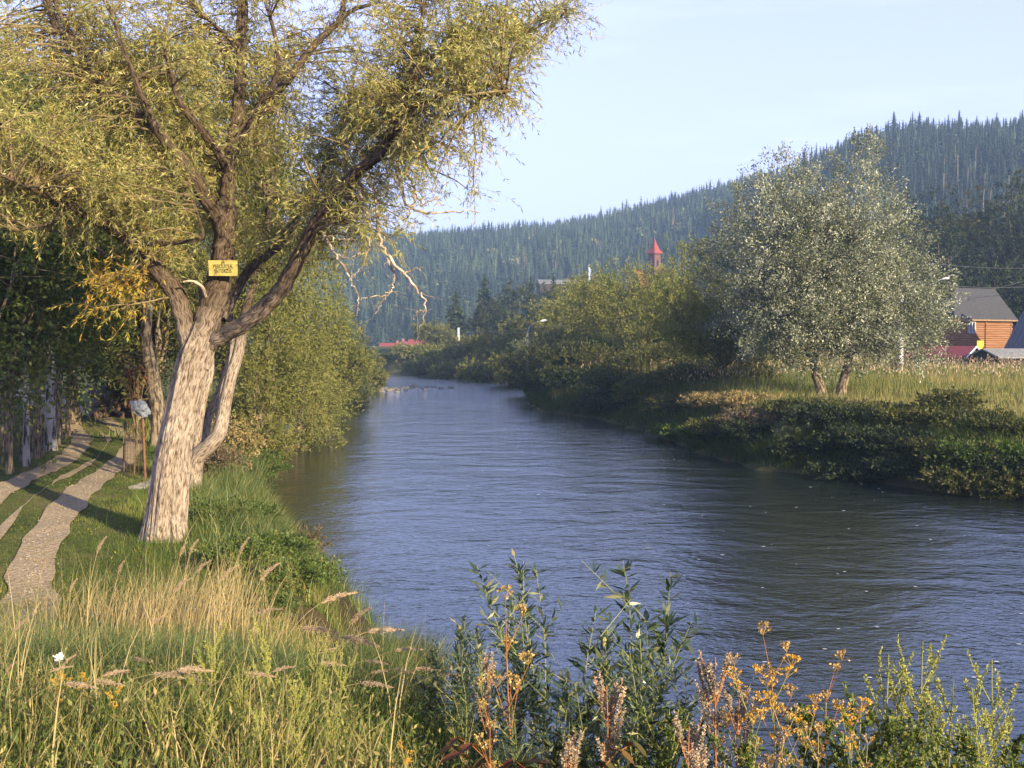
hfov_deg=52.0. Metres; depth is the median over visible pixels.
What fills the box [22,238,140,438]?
birch tree
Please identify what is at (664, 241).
spruce tree
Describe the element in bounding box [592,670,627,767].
mugwort
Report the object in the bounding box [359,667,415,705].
grass stalk
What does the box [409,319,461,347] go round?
willow tree
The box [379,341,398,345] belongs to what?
village house
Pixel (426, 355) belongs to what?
willow tree
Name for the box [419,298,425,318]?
spruce tree
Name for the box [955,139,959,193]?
bare spruce
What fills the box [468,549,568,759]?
willow shoot
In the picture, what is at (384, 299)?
spruce tree
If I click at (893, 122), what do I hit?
spruce tree
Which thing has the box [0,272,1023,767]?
ground
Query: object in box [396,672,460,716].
grass stalk
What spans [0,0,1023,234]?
sky
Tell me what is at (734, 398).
shrub
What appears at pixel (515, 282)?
spruce tree
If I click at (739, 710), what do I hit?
mugwort
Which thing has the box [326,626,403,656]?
grass stalk
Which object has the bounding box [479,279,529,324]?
broadleaf tree
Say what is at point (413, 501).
water
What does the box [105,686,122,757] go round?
tansy plant
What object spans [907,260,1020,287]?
power line
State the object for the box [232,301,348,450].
willow tree
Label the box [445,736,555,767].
red leaved plant
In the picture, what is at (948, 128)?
spruce tree
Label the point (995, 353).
shed
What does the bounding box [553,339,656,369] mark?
bank shrub
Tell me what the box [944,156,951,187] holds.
spruce tree
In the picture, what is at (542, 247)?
spruce tree
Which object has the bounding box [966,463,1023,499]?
shrub
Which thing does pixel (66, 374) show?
birch tree
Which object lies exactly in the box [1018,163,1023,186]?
spruce tree
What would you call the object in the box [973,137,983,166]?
spruce tree
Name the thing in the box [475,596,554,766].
willow shoot
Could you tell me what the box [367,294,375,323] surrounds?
spruce tree
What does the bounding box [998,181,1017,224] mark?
spruce tree
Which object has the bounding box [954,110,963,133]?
spruce tree
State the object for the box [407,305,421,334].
spruce tree
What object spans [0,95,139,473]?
birch tree
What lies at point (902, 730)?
branching weed
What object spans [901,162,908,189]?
spruce tree
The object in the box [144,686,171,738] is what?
branching weed
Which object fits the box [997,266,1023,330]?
broadleaf tree
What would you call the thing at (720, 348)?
broadleaf tree
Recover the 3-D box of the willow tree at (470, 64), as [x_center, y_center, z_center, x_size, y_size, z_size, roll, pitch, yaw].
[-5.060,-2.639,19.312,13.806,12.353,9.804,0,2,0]
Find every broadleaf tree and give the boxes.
[0,0,85,445]
[30,133,140,424]
[81,53,239,432]
[164,41,314,430]
[463,298,509,343]
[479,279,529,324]
[495,300,541,338]
[518,293,598,342]
[519,275,554,335]
[539,248,686,342]
[539,293,578,317]
[548,263,623,336]
[618,267,730,363]
[638,230,704,322]
[654,276,777,383]
[679,201,755,326]
[727,280,805,371]
[872,229,947,290]
[874,190,934,284]
[896,185,974,268]
[906,263,939,289]
[919,207,969,280]
[920,240,984,286]
[924,183,990,277]
[945,271,1013,322]
[951,183,1005,275]
[966,201,1023,296]
[969,243,1023,327]
[982,169,1023,268]
[986,204,1023,295]
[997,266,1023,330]
[1005,169,1023,236]
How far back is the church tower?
327.88 m
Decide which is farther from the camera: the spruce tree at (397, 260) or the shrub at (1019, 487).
the spruce tree at (397, 260)
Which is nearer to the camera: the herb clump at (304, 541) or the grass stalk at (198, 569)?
the grass stalk at (198, 569)
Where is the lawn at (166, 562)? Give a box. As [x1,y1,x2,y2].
[0,400,356,670]
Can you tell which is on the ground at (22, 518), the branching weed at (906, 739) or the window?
the branching weed at (906, 739)
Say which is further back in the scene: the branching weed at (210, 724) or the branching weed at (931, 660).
the branching weed at (931, 660)
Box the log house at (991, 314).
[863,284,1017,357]
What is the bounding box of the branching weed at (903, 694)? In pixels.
[845,646,915,767]
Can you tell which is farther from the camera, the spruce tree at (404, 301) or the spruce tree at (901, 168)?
the spruce tree at (404, 301)
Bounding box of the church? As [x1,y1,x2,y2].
[628,270,647,326]
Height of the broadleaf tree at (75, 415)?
16.833 m
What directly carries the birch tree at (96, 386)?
on the ground at (22, 518)
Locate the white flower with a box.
[53,652,63,712]
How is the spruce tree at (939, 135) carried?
on the hills
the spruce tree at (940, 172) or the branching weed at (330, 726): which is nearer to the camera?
the branching weed at (330, 726)
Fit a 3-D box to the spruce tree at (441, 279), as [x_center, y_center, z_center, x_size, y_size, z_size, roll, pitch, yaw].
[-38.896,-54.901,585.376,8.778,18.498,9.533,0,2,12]
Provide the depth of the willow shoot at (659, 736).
5.86 m
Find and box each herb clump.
[188,490,267,527]
[190,531,286,576]
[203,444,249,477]
[208,581,311,624]
[223,526,321,558]
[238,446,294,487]
[242,523,334,554]
[243,433,309,459]
[243,548,349,595]
[244,501,283,523]
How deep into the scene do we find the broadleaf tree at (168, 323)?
45.70 m
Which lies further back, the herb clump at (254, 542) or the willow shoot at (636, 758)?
the herb clump at (254, 542)
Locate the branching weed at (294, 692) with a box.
[285,675,311,752]
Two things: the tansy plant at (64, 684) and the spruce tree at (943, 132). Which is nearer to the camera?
the tansy plant at (64, 684)
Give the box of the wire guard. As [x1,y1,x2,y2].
[122,419,143,475]
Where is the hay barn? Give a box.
[1004,311,1023,347]
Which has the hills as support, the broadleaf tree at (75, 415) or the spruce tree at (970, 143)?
the spruce tree at (970, 143)
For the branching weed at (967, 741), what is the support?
on the ground at (22, 518)
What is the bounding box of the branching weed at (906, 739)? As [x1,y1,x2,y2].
[872,705,935,767]
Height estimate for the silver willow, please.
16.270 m
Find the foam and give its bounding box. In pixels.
[529,474,1022,677]
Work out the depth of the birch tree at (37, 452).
35.01 m
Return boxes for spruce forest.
[168,117,1023,345]
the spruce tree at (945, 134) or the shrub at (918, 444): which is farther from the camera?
the spruce tree at (945, 134)
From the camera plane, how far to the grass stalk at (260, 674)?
4.84 m
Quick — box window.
[968,322,975,332]
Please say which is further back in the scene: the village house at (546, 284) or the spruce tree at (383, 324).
the spruce tree at (383, 324)
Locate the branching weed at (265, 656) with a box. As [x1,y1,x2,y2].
[248,613,280,723]
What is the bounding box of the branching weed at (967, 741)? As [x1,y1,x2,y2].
[930,720,979,767]
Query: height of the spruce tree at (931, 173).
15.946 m
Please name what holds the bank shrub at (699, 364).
on the ground at (22, 518)
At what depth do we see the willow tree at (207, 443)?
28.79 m
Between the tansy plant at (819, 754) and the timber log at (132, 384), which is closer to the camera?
the tansy plant at (819, 754)
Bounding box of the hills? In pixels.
[195,158,1023,344]
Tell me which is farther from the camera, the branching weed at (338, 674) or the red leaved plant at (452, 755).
the branching weed at (338, 674)
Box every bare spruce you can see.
[941,158,945,202]
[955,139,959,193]
[965,168,969,207]
[973,150,978,181]
[982,175,987,209]
[986,176,994,198]
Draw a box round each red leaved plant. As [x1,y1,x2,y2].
[438,745,474,767]
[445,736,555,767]
[476,759,498,767]
[499,742,647,767]
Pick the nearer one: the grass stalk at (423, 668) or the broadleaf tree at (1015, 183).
the grass stalk at (423, 668)
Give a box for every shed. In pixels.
[906,346,979,367]
[969,348,1023,368]
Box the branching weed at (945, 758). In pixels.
[915,676,986,766]
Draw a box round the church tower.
[646,236,662,285]
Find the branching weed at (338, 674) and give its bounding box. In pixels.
[326,641,357,715]
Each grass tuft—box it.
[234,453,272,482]
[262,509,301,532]
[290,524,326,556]
[315,629,436,686]
[321,618,467,700]
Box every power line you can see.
[371,326,527,333]
[558,311,647,329]
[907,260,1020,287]
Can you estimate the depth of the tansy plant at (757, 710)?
5.06 m
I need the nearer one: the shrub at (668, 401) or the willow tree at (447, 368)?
the shrub at (668, 401)
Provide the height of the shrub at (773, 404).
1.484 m
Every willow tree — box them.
[0,0,614,543]
[3,13,236,446]
[129,5,347,488]
[212,236,332,467]
[229,332,294,475]
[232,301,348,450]
[249,251,365,439]
[298,275,378,417]
[313,357,369,408]
[330,310,374,403]
[345,335,383,396]
[353,321,377,365]
[361,346,390,392]
[376,353,399,358]
[388,341,432,359]
[394,359,434,373]
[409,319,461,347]
[413,342,453,373]
[425,358,472,377]
[438,334,485,366]
[454,353,505,381]
[466,325,508,363]
[483,350,532,386]
[486,315,529,358]
[505,332,545,354]
[526,321,600,350]
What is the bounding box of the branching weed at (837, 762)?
[831,721,892,767]
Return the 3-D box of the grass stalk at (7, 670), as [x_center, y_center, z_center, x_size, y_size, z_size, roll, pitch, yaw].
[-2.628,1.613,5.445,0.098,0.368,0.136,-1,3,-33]
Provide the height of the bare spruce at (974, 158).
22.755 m
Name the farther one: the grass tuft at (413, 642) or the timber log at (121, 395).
the timber log at (121, 395)
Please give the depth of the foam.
20.48 m
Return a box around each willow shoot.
[403,631,454,739]
[423,613,500,740]
[438,655,493,766]
[446,618,513,766]
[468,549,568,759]
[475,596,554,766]
[478,691,542,767]
[515,656,601,767]
[519,591,646,767]
[567,677,656,767]
[581,559,712,767]
[590,631,677,767]
[593,619,699,765]
[614,646,722,767]
[663,662,747,767]
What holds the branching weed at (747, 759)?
on the ground at (22, 518)
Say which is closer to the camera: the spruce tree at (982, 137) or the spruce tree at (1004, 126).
the spruce tree at (982, 137)
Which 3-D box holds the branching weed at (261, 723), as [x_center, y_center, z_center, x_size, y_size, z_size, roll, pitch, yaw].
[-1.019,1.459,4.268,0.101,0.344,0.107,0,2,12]
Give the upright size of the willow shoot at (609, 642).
1.364 m
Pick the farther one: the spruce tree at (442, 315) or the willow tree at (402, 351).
the spruce tree at (442, 315)
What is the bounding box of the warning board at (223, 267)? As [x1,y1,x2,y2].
[208,260,237,275]
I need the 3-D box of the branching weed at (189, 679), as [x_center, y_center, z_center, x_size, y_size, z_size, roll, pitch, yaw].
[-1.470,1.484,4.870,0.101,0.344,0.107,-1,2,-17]
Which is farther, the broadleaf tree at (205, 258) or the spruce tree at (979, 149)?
the spruce tree at (979, 149)
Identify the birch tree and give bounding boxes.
[0,31,189,450]
[0,48,163,466]
[0,50,142,426]
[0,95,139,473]
[0,97,138,458]
[10,75,139,417]
[13,301,141,433]
[14,315,121,422]
[15,256,157,421]
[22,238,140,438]
[41,333,153,401]
[77,243,210,420]
[80,256,194,411]
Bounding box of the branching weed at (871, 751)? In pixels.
[825,681,903,767]
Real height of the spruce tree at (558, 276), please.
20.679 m
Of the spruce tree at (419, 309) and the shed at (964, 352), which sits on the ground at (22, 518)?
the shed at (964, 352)
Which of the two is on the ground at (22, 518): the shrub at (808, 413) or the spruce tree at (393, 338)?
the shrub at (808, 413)
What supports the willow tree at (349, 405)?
on the ground at (22, 518)
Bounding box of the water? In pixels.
[251,373,1023,767]
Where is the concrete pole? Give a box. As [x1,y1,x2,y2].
[897,275,910,371]
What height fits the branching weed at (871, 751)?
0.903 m
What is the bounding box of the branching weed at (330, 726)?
[320,695,348,761]
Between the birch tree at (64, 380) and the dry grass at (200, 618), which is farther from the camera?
the birch tree at (64, 380)
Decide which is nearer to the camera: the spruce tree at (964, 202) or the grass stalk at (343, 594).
the grass stalk at (343, 594)
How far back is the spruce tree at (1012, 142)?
458.97 m
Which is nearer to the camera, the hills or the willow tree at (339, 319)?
the willow tree at (339, 319)
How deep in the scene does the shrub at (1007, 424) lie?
40.67 m
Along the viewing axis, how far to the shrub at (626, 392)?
72.65 m
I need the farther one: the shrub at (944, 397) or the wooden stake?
the shrub at (944, 397)
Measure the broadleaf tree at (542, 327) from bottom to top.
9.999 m
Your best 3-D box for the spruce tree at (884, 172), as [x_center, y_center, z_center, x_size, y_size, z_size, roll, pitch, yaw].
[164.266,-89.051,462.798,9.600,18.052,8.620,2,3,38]
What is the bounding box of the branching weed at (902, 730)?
[885,717,947,767]
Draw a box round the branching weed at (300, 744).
[285,713,310,767]
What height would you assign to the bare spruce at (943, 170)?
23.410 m
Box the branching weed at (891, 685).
[883,667,945,766]
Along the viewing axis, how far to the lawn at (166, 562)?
19.46 m
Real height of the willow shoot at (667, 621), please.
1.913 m
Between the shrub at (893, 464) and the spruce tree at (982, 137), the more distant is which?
the spruce tree at (982, 137)
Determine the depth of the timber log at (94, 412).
53.23 m
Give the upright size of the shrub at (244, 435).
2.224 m
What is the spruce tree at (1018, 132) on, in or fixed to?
on the hills
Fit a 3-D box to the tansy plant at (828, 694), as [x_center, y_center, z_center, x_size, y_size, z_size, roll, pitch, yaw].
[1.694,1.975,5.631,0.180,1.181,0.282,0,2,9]
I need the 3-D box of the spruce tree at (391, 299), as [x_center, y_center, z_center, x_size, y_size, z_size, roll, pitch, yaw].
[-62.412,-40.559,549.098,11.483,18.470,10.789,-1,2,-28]
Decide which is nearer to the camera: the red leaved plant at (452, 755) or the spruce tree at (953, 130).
the red leaved plant at (452, 755)
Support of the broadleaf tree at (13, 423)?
on the ground at (22, 518)
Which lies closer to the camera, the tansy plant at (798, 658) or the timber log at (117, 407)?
the tansy plant at (798, 658)
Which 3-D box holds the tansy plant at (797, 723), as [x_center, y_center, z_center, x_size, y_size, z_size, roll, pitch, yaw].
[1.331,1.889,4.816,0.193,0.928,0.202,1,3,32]
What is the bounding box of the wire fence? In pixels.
[0,402,70,464]
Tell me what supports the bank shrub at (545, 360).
on the ground at (22, 518)
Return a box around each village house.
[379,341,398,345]
[395,339,411,345]
[408,339,423,345]
[535,280,576,295]
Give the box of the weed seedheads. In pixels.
[562,352,1023,381]
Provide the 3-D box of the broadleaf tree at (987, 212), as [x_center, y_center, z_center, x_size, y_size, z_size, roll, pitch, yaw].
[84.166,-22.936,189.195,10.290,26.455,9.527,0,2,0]
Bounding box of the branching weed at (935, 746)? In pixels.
[924,730,986,767]
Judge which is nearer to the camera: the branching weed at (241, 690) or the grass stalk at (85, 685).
the grass stalk at (85, 685)
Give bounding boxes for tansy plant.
[50,674,65,711]
[58,670,72,726]
[78,672,90,721]
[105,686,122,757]
[397,740,414,767]
[474,676,500,767]
[487,585,536,758]
[709,653,762,767]
[727,666,773,767]
[752,694,804,767]
[753,654,800,767]
[754,620,797,767]
[773,728,803,767]
[780,693,824,767]
[802,721,825,767]
[815,649,849,767]
[832,696,872,767]
[849,730,874,767]
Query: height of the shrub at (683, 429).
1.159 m
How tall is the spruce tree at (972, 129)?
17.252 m
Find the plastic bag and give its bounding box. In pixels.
[129,400,150,417]
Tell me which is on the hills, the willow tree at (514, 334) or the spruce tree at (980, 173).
the spruce tree at (980, 173)
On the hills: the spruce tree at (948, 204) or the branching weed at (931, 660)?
the spruce tree at (948, 204)
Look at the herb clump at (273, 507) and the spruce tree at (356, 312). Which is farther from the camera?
the spruce tree at (356, 312)
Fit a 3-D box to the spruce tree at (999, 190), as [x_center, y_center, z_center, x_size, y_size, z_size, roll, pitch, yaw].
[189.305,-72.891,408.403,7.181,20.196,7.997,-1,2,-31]
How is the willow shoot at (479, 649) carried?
on the ground at (22, 518)
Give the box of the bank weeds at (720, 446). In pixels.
[519,367,1023,492]
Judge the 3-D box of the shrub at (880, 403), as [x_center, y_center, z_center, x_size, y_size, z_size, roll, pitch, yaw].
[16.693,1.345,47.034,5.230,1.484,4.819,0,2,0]
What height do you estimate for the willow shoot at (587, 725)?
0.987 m
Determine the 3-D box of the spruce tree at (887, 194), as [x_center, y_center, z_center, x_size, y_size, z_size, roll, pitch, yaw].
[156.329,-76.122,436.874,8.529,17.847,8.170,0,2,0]
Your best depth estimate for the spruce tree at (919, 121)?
566.82 m
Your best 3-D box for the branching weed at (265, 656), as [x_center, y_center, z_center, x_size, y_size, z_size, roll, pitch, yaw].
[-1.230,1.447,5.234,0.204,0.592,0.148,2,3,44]
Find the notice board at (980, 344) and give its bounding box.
[977,341,983,348]
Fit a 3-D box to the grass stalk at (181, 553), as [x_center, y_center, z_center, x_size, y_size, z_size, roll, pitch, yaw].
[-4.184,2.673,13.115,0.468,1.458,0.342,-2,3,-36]
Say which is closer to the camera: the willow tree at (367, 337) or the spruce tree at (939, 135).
the willow tree at (367, 337)
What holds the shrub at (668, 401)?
on the ground at (22, 518)
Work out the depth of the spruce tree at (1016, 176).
417.93 m
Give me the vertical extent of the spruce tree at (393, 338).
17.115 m
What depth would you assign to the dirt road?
22.47 m
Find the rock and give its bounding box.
[128,484,147,489]
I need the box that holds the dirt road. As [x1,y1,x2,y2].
[0,389,145,640]
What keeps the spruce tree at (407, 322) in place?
on the hills
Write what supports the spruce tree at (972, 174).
on the hills
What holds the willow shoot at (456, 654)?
on the ground at (22, 518)
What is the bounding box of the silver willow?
[685,123,972,396]
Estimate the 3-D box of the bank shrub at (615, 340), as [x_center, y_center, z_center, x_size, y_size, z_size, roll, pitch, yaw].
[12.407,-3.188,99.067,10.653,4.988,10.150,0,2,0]
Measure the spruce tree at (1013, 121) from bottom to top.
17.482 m
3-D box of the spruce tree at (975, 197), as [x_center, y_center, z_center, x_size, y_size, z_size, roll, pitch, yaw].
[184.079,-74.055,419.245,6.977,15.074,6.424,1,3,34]
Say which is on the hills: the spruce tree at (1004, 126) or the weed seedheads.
the spruce tree at (1004, 126)
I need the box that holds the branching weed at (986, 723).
[963,649,1023,767]
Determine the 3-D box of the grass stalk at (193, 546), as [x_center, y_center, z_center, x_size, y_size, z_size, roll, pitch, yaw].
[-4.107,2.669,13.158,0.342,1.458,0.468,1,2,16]
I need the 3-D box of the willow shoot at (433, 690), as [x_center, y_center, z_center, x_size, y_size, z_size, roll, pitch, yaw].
[-0.563,2.072,7.114,0.347,0.740,0.407,2,3,38]
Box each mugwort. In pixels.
[475,651,496,764]
[559,730,583,767]
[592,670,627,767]
[671,711,707,767]
[686,741,710,767]
[693,650,733,767]
[721,685,755,767]
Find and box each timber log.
[83,405,102,419]
[88,389,119,401]
[92,396,108,407]
[100,380,117,390]
[101,406,111,415]
[105,402,121,411]
[110,389,129,399]
[111,409,130,417]
[116,384,131,394]
[118,399,131,408]
[121,408,143,417]
[131,380,145,389]
[142,388,148,398]
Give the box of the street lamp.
[527,319,546,360]
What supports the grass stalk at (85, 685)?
on the ground at (22, 518)
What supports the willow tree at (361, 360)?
on the ground at (22, 518)
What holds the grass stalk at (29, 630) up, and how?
on the ground at (22, 518)
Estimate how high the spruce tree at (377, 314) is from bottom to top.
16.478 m
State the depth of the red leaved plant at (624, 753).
4.97 m
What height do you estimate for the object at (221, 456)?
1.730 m
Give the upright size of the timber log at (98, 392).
0.605 m
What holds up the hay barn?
on the ground at (22, 518)
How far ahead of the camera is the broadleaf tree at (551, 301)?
223.08 m
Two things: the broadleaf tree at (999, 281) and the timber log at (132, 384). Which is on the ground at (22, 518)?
the broadleaf tree at (999, 281)
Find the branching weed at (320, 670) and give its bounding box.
[296,629,331,710]
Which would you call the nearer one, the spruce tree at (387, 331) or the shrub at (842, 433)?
the shrub at (842, 433)
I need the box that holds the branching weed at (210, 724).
[198,696,223,767]
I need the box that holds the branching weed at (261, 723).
[247,703,274,750]
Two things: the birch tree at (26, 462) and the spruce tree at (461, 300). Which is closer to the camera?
the birch tree at (26, 462)
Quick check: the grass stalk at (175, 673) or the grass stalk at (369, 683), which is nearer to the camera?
the grass stalk at (369, 683)
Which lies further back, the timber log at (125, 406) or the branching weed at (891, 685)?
the timber log at (125, 406)
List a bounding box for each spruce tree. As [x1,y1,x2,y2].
[354,298,360,322]
[363,283,371,302]
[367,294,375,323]
[368,300,375,328]
[368,302,381,332]
[380,287,387,312]
[380,318,389,340]
[384,290,398,320]
[384,320,391,341]
[385,308,392,336]
[389,321,396,342]
[393,247,404,273]
[395,323,402,341]
[397,281,403,310]
[400,287,408,316]
[401,304,410,329]
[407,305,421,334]
[408,285,412,306]
[418,238,426,259]
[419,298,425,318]
[426,282,436,313]
[438,269,446,294]
[438,306,447,324]
[441,302,446,322]
[442,288,470,347]
[459,283,466,312]
[471,273,498,347]
[508,272,513,293]
[513,270,518,288]
[522,276,535,318]
[532,272,538,297]
[539,241,548,263]
[548,272,556,297]
[554,260,563,279]
[660,208,668,235]
[660,232,668,256]
[823,148,837,183]
[842,144,848,160]
[849,128,857,152]
[860,140,866,169]
[870,124,881,150]
[876,162,890,188]
[881,133,890,156]
[882,172,894,202]
[882,180,890,209]
[885,121,890,134]
[888,120,901,145]
[888,150,898,180]
[889,112,897,133]
[889,126,895,152]
[889,163,896,191]
[894,161,908,190]
[897,169,907,202]
[899,129,904,150]
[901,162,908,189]
[904,178,912,207]
[906,156,913,185]
[907,179,919,207]
[908,121,912,141]
[915,111,924,135]
[915,138,924,166]
[915,172,926,202]
[921,117,927,136]
[921,177,938,206]
[924,165,933,191]
[927,123,932,143]
[927,161,945,195]
[935,124,947,145]
[937,161,949,187]
[937,173,947,205]
[938,122,948,146]
[944,121,948,143]
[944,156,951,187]
[945,124,961,151]
[945,149,960,182]
[945,192,953,218]
[947,120,950,142]
[947,143,958,174]
[948,165,959,191]
[952,142,959,173]
[953,182,963,211]
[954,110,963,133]
[954,168,967,197]
[954,185,970,213]
[957,124,963,147]
[958,126,973,160]
[958,143,972,176]
[959,189,970,213]
[960,149,970,184]
[963,173,980,208]
[968,123,975,141]
[968,163,981,194]
[968,180,981,213]
[971,128,984,160]
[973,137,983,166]
[974,117,980,128]
[976,151,984,185]
[976,162,993,201]
[981,126,984,151]
[983,122,987,145]
[989,118,995,139]
[992,170,1003,212]
[993,164,1008,202]
[997,132,1009,161]
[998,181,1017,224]
[1000,117,1006,136]
[1005,137,1021,168]
[1010,117,1016,136]
[1012,161,1021,193]
[1013,187,1021,209]
[1014,119,1023,147]
[1015,113,1023,147]
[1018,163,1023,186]
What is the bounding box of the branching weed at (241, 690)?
[226,663,253,738]
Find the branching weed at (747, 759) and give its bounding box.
[706,728,764,767]
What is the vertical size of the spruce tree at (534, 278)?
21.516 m
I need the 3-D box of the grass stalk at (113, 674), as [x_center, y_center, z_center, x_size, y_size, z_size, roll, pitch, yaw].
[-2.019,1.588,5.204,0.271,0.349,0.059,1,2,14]
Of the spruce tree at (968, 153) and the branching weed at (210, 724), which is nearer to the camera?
the branching weed at (210, 724)
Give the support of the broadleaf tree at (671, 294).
on the ground at (22, 518)
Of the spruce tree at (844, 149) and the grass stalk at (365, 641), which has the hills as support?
the spruce tree at (844, 149)
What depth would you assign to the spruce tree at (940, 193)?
433.55 m
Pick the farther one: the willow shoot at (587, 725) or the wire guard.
the wire guard
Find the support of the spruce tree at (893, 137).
on the hills
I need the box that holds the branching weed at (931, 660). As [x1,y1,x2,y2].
[875,634,961,767]
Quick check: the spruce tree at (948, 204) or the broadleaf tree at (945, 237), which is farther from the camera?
the spruce tree at (948, 204)
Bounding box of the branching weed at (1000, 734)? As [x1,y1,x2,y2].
[949,681,1014,767]
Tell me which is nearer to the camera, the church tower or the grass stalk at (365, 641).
the grass stalk at (365, 641)
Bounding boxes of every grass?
[0,376,595,767]
[0,534,599,767]
[0,538,568,767]
[72,352,1023,460]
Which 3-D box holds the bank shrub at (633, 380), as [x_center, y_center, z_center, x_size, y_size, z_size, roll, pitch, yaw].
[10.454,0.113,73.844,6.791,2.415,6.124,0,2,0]
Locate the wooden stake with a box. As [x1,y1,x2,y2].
[142,419,146,480]
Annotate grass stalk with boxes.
[0,662,16,705]
[3,619,28,666]
[6,681,97,732]
[14,602,40,667]
[20,665,73,712]
[23,556,49,635]
[41,678,124,728]
[58,578,77,636]
[66,669,128,742]
[70,537,106,628]
[89,671,129,699]
[99,657,153,686]
[101,560,129,633]
[101,671,183,723]
[121,666,212,722]
[132,670,197,695]
[141,614,164,650]
[142,665,198,721]
[152,677,211,692]
[160,577,191,636]
[164,541,187,613]
[166,539,198,623]
[183,560,210,619]
[188,670,275,732]
[207,565,238,623]
[213,537,249,622]
[224,607,282,649]
[242,562,279,645]
[250,665,295,705]
[253,625,337,648]
[276,591,357,662]
[283,661,346,681]
[290,633,379,662]
[307,680,392,732]
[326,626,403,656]
[335,659,387,679]
[336,607,371,676]
[347,669,387,713]
[358,646,421,672]
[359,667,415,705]
[372,666,438,716]
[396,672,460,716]
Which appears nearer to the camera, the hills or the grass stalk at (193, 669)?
the grass stalk at (193, 669)
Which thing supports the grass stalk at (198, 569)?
on the ground at (22, 518)
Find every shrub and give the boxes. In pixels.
[210,413,272,469]
[497,347,550,390]
[510,339,581,376]
[512,364,562,393]
[530,335,623,368]
[534,363,608,380]
[536,365,602,388]
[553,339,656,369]
[556,322,641,361]
[573,367,651,394]
[595,327,663,351]
[598,367,666,388]
[601,338,694,373]
[608,384,666,403]
[614,370,679,395]
[622,336,736,367]
[639,389,695,414]
[646,421,693,435]
[651,360,728,391]
[666,350,734,372]
[672,424,713,441]
[676,390,723,408]
[684,414,736,438]
[711,406,786,430]
[713,389,788,410]
[714,416,784,442]
[720,362,782,385]
[760,394,846,414]
[766,436,845,458]
[770,420,823,441]
[773,399,879,430]
[792,396,878,407]
[795,456,897,482]
[811,418,919,448]
[827,397,918,424]
[843,426,967,459]
[852,450,943,479]
[858,401,961,429]
[880,432,1010,467]
[906,462,1017,495]
[912,386,987,411]
[920,434,1023,473]
[924,403,1018,431]
[947,444,1023,482]
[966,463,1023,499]
[970,414,1023,436]
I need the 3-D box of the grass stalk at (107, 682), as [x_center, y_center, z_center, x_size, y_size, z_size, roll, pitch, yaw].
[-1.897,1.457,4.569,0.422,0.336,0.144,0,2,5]
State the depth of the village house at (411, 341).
348.11 m
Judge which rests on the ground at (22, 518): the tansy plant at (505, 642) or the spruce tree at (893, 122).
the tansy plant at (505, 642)
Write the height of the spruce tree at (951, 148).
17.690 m
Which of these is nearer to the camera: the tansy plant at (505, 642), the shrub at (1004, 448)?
the tansy plant at (505, 642)
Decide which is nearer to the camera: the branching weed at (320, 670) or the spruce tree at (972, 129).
the branching weed at (320, 670)
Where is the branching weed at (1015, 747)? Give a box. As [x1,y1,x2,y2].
[995,726,1023,767]
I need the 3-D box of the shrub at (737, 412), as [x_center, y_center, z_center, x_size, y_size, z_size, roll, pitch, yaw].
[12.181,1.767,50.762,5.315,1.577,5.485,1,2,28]
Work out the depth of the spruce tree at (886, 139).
518.62 m
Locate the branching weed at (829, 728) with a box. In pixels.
[772,702,844,767]
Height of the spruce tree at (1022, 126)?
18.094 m
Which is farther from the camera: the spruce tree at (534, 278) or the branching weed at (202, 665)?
the spruce tree at (534, 278)
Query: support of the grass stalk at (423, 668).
on the ground at (22, 518)
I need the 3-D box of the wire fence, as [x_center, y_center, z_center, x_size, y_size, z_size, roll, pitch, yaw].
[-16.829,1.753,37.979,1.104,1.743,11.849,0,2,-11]
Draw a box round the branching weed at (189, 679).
[184,671,205,732]
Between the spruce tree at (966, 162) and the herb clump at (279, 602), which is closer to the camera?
the herb clump at (279, 602)
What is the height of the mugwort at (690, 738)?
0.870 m
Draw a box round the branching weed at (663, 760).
[631,698,695,767]
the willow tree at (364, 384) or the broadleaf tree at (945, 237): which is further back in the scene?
the broadleaf tree at (945, 237)
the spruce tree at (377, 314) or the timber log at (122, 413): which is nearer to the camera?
the timber log at (122, 413)
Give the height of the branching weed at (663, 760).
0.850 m
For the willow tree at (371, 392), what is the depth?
112.17 m
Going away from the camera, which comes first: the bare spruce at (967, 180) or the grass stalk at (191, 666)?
the grass stalk at (191, 666)
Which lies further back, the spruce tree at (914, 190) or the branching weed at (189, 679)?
the spruce tree at (914, 190)
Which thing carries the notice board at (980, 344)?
on the ground at (22, 518)
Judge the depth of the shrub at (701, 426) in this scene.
52.80 m
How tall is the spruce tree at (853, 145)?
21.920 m
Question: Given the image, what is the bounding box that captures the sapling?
[106,329,171,473]
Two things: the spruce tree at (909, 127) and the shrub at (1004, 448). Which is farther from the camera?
the spruce tree at (909, 127)
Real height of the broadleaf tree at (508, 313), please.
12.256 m
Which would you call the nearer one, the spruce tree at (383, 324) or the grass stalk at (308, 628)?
the grass stalk at (308, 628)
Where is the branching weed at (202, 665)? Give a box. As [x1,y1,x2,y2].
[193,622,227,692]
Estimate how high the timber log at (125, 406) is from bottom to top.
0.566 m
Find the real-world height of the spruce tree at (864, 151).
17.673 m
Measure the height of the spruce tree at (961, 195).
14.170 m
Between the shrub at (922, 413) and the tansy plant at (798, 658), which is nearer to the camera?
the tansy plant at (798, 658)
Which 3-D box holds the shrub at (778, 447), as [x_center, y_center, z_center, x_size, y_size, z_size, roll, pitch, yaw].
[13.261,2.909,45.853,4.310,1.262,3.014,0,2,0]

